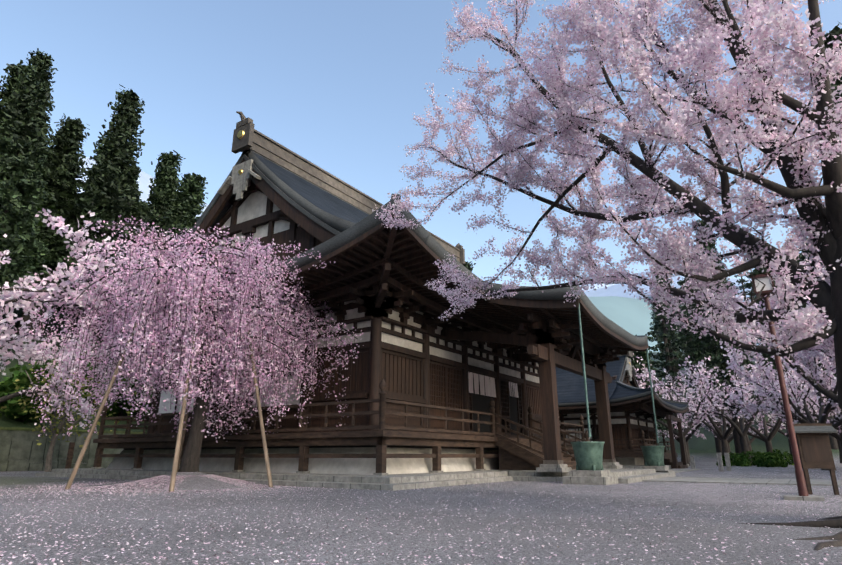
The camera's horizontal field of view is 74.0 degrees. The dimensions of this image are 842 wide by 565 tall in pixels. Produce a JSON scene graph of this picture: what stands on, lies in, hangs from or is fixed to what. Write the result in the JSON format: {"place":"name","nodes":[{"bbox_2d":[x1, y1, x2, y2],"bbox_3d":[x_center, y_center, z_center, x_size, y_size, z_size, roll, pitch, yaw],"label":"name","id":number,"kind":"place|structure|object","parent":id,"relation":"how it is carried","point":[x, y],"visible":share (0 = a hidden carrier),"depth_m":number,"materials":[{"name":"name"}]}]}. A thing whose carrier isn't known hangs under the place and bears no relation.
{"place":"outdoors","nodes":[
{"label":"outdoors","id":0,"kind":"place"},
{"bbox_2d":[75,157,760,352],"bbox_3d":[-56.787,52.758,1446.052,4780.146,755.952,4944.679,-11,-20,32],"label":"mountains","id":1,"kind":"structure","parent":0,"point":[626,310],"depth_m":386.37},
{"bbox_2d":[0,302,841,564],"bbox_3d":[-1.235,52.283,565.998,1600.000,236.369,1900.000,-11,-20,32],"label":"ground","id":2,"kind":"structure","parent":0,"point":[546,516],"depth_m":6.71,"materials":[{"name":"grey gravel"}]},
{"bbox_2d":[0,271,121,426],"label":"cherry tree","id":3,"kind":"object","parent":2,"relation":"on","point":[65,363],"depth_m":26.84,"materials":[{"name":"pink plant"}]},
{"bbox_2d":[0,427,146,471],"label":"retaining wall","id":4,"kind":"structure","parent":2,"relation":"on","point":[21,449],"depth_m":29.04,"materials":[{"name":"stone"}]},
{"bbox_2d":[0,208,149,380],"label":"cherry tree","id":5,"kind":"object","parent":2,"relation":"on","point":[44,296],"depth_m":16.35,"materials":[{"name":"pink plant"}]},
{"bbox_2d":[1,341,149,446],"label":"young tree leaves","id":6,"kind":"object","parent":2,"relation":"on","point":[50,414],"visible":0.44,"depth_m":27.52,"materials":[{"name":"pink plant"}]},
{"bbox_2d":[0,199,153,423],"bbox_3d":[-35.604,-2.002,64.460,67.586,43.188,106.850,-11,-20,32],"label":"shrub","id":7,"kind":"object","parent":2,"relation":"on","point":[7,385],"visible":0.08,"depth_m":29.95,"materials":[{"name":"green plant"}]},
{"bbox_2d":[10,383,150,420],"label":"broadleaf trees","id":8,"kind":"object","parent":2,"relation":"on","point":[121,413],"depth_m":34.22,"materials":[{"name":"green plant"}]},
{"bbox_2d":[29,215,362,491],"bbox_3d":[-6.450,2.494,16.610,8.607,6.804,8.492,-11,-20,32],"label":"weeping cherry","id":9,"kind":"object","parent":2,"relation":"on","point":[229,338],"depth_m":14.92,"materials":[{"name":"pink plant"}]},
{"bbox_2d":[35,111,675,490],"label":"hall","id":10,"kind":"structure","parent":2,"relation":"on","point":[430,398],"depth_m":18.81,"materials":[{"name":"brown wood"}]},
{"bbox_2d":[75,149,647,346],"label":"hall roof","id":11,"kind":"structure","parent":10,"relation":"attached to","point":[349,222],"depth_m":18.57,"materials":[{"name":"grey tile"}]},
{"bbox_2d":[25,370,770,471],"bbox_3d":[1.948,10.140,38.916,59.103,5.182,15.789,6,-18,-20],"label":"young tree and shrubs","id":12,"kind":"object","parent":2,"relation":"on","point":[48,465],"visible":0.46,"depth_m":27.41,"materials":[{"name":"green plant"}]},
{"bbox_2d":[0,22,841,462],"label":"conifers","id":13,"kind":"object","parent":2,"relation":"on","point":[38,170],"depth_m":42.05,"materials":[{"name":"green plant"}]},
{"bbox_2d":[0,474,841,564],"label":"fallen petals","id":14,"kind":"object","parent":2,"relation":"on","point":[165,477],"visible":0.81,"depth_m":6.75,"materials":[{"name":"pink plant"}]},
{"bbox_2d":[372,0,841,550],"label":"cherry","id":15,"kind":"object","parent":2,"relation":"on","point":[707,44],"depth_m":7.99,"materials":[{"name":"pink plant"}]},
{"bbox_2d":[562,303,674,484],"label":"rain tubs and pipes","id":16,"kind":"object","parent":2,"relation":"on","point":[589,470],"visible":0.9,"depth_m":15.73,"materials":[{"name":"green metal"}]},
{"bbox_2d":[558,350,689,468],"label":"hall","id":17,"kind":"structure","parent":2,"relation":"on","point":[633,425],"depth_m":34.19,"materials":[{"name":"brown wood"}]},
{"bbox_2d":[555,355,688,410],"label":"hall roof","id":18,"kind":"structure","parent":17,"relation":"attached to","point":[570,389],"depth_m":35.54,"materials":[{"name":"grey tile"}]},
{"bbox_2d":[633,353,708,435],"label":"cherry tree","id":19,"kind":"object","parent":2,"relation":"on","point":[683,424],"depth_m":51.83,"materials":[{"name":"pink plant"}]},
{"bbox_2d":[635,366,734,465],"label":"cherry tree","id":20,"kind":"object","parent":2,"relation":"on","point":[690,396],"depth_m":44.74,"materials":[{"name":"pink plant"}]},
{"bbox_2d":[658,388,728,459],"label":"cherry tree","id":21,"kind":"object","parent":2,"relation":"on","point":[701,435],"depth_m":67.91,"materials":[{"name":"pink plant"}]},
{"bbox_2d":[657,358,740,442],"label":"cherry tree","id":22,"kind":"object","parent":2,"relation":"on","point":[683,375],"depth_m":56.31,"materials":[{"name":"pink plant"}]},
{"bbox_2d":[656,383,769,452],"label":"cherry tree","id":23,"kind":"object","parent":2,"relation":"on","point":[714,414],"depth_m":60.84,"materials":[{"name":"pink plant"}]},
{"bbox_2d":[665,356,777,455],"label":"cherry tree","id":24,"kind":"object","parent":2,"relation":"on","point":[743,382],"depth_m":50.83,"materials":[{"name":"pink plant"}]},
{"bbox_2d":[677,356,770,465],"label":"cherry tree","id":25,"kind":"object","parent":2,"relation":"on","point":[742,432],"depth_m":45.30,"materials":[{"name":"pink plant"}]},
{"bbox_2d":[690,388,785,456],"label":"cherry tree","id":26,"kind":"object","parent":2,"relation":"on","point":[751,440],"depth_m":70.47,"materials":[{"name":"pink plant"}]},
{"bbox_2d":[685,367,812,452],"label":"cherry tree","id":27,"kind":"object","parent":2,"relation":"on","point":[766,438],"depth_m":55.75,"materials":[{"name":"plant"}]},
{"bbox_2d":[716,449,793,466],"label":"shrub leaves","id":28,"kind":"object","parent":2,"relation":"on","point":[760,459],"visible":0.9,"depth_m":40.69,"materials":[{"name":"green plant"}]},
{"bbox_2d":[687,246,837,402],"bbox_3d":[17.556,3.389,25.965,8.355,10.627,12.831,-6,-18,18],"label":"cherry tree","id":29,"kind":"object","parent":2,"relation":"on","point":[812,353],"depth_m":24.81,"materials":[{"name":"pink plant"}]},
{"bbox_2d":[719,341,840,469],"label":"cherry tree","id":30,"kind":"object","parent":2,"relation":"on","point":[737,356],"depth_m":32.55,"materials":[{"name":"pink plant"}]},
{"bbox_2d":[722,356,841,432],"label":"cherry tree","id":31,"kind":"object","parent":2,"relation":"on","point":[799,393],"depth_m":39.70,"materials":[{"name":"pink plant"}]},
{"bbox_2d":[749,392,824,436],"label":"cherry tree","id":32,"kind":"object","parent":2,"relation":"on","point":[779,431],"depth_m":66.00,"materials":[{"name":"pink plant"}]},
{"bbox_2d":[751,273,824,500],"bbox_3d":[6.900,1.881,10.689,0.600,4.240,0.600,-11,-20,32],"label":"lamp post","id":33,"kind":"object","parent":2,"relation":"on","point":[803,495],"visible":0.71,"depth_m":10.49,"materials":[{"name":"paint"}]},
{"bbox_2d":[750,355,837,422],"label":"cherry tree","id":34,"kind":"object","parent":2,"relation":"on","point":[811,403],"depth_m":48.90,"materials":[{"name":"pink plant"}]},
{"bbox_2d":[750,324,837,404],"bbox_3d":[27.330,5.507,32.228,9.203,10.272,11.272,10,-20,-28],"label":"cherry tree","id":35,"kind":"object","parent":2,"relation":"on","point":[824,375],"depth_m":34.14,"materials":[{"name":"pink plant"}]},
{"bbox_2d":[770,360,841,440],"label":"cherry tree","id":36,"kind":"object","parent":2,"relation":"on","point":[834,384],"depth_m":44.17,"materials":[{"name":"pink plant"}]},
{"bbox_2d":[779,361,841,453],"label":"cherry tree","id":37,"kind":"object","parent":2,"relation":"on","point":[838,435],"depth_m":50.64,"materials":[{"name":"pink plant"}]},
{"bbox_2d":[786,423,839,494],"bbox_3d":[8.167,3.635,11.552,0.780,1.400,0.440,-4,-18,13],"label":"notice board","id":38,"kind":"object","parent":2,"relation":"on","point":[814,445],"visible":0.85,"depth_m":11.54,"materials":[{"name":"brown wood"}]},
{"bbox_2d":[798,283,833,339],"bbox_3d":[24.855,3.449,25.775,7.651,10.405,12.495,9,-19,-27],"label":"cherry tree","id":39,"kind":"object","parent":2,"relation":"on","point":[805,307],"depth_m":29.08,"materials":[{"name":"pink plant"}]},
{"bbox_2d":[801,378,841,463],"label":"cherry tree","id":40,"kind":"object","parent":2,"relation":"on","point":[839,447],"depth_m":56.20,"materials":[{"name":"pink plant"}]},
{"bbox_2d":[0,0,841,286],"label":"sky","id":41,"kind":"structure","parent":0,"point":[338,84],"materials":[{"name":"blue"}]},
{"bbox_2d":[65,442,841,485],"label":"stone path","id":42,"kind":"structure","parent":0,"point":[817,482],"depth_m":17.66,"materials":[{"name":"grey stone"}]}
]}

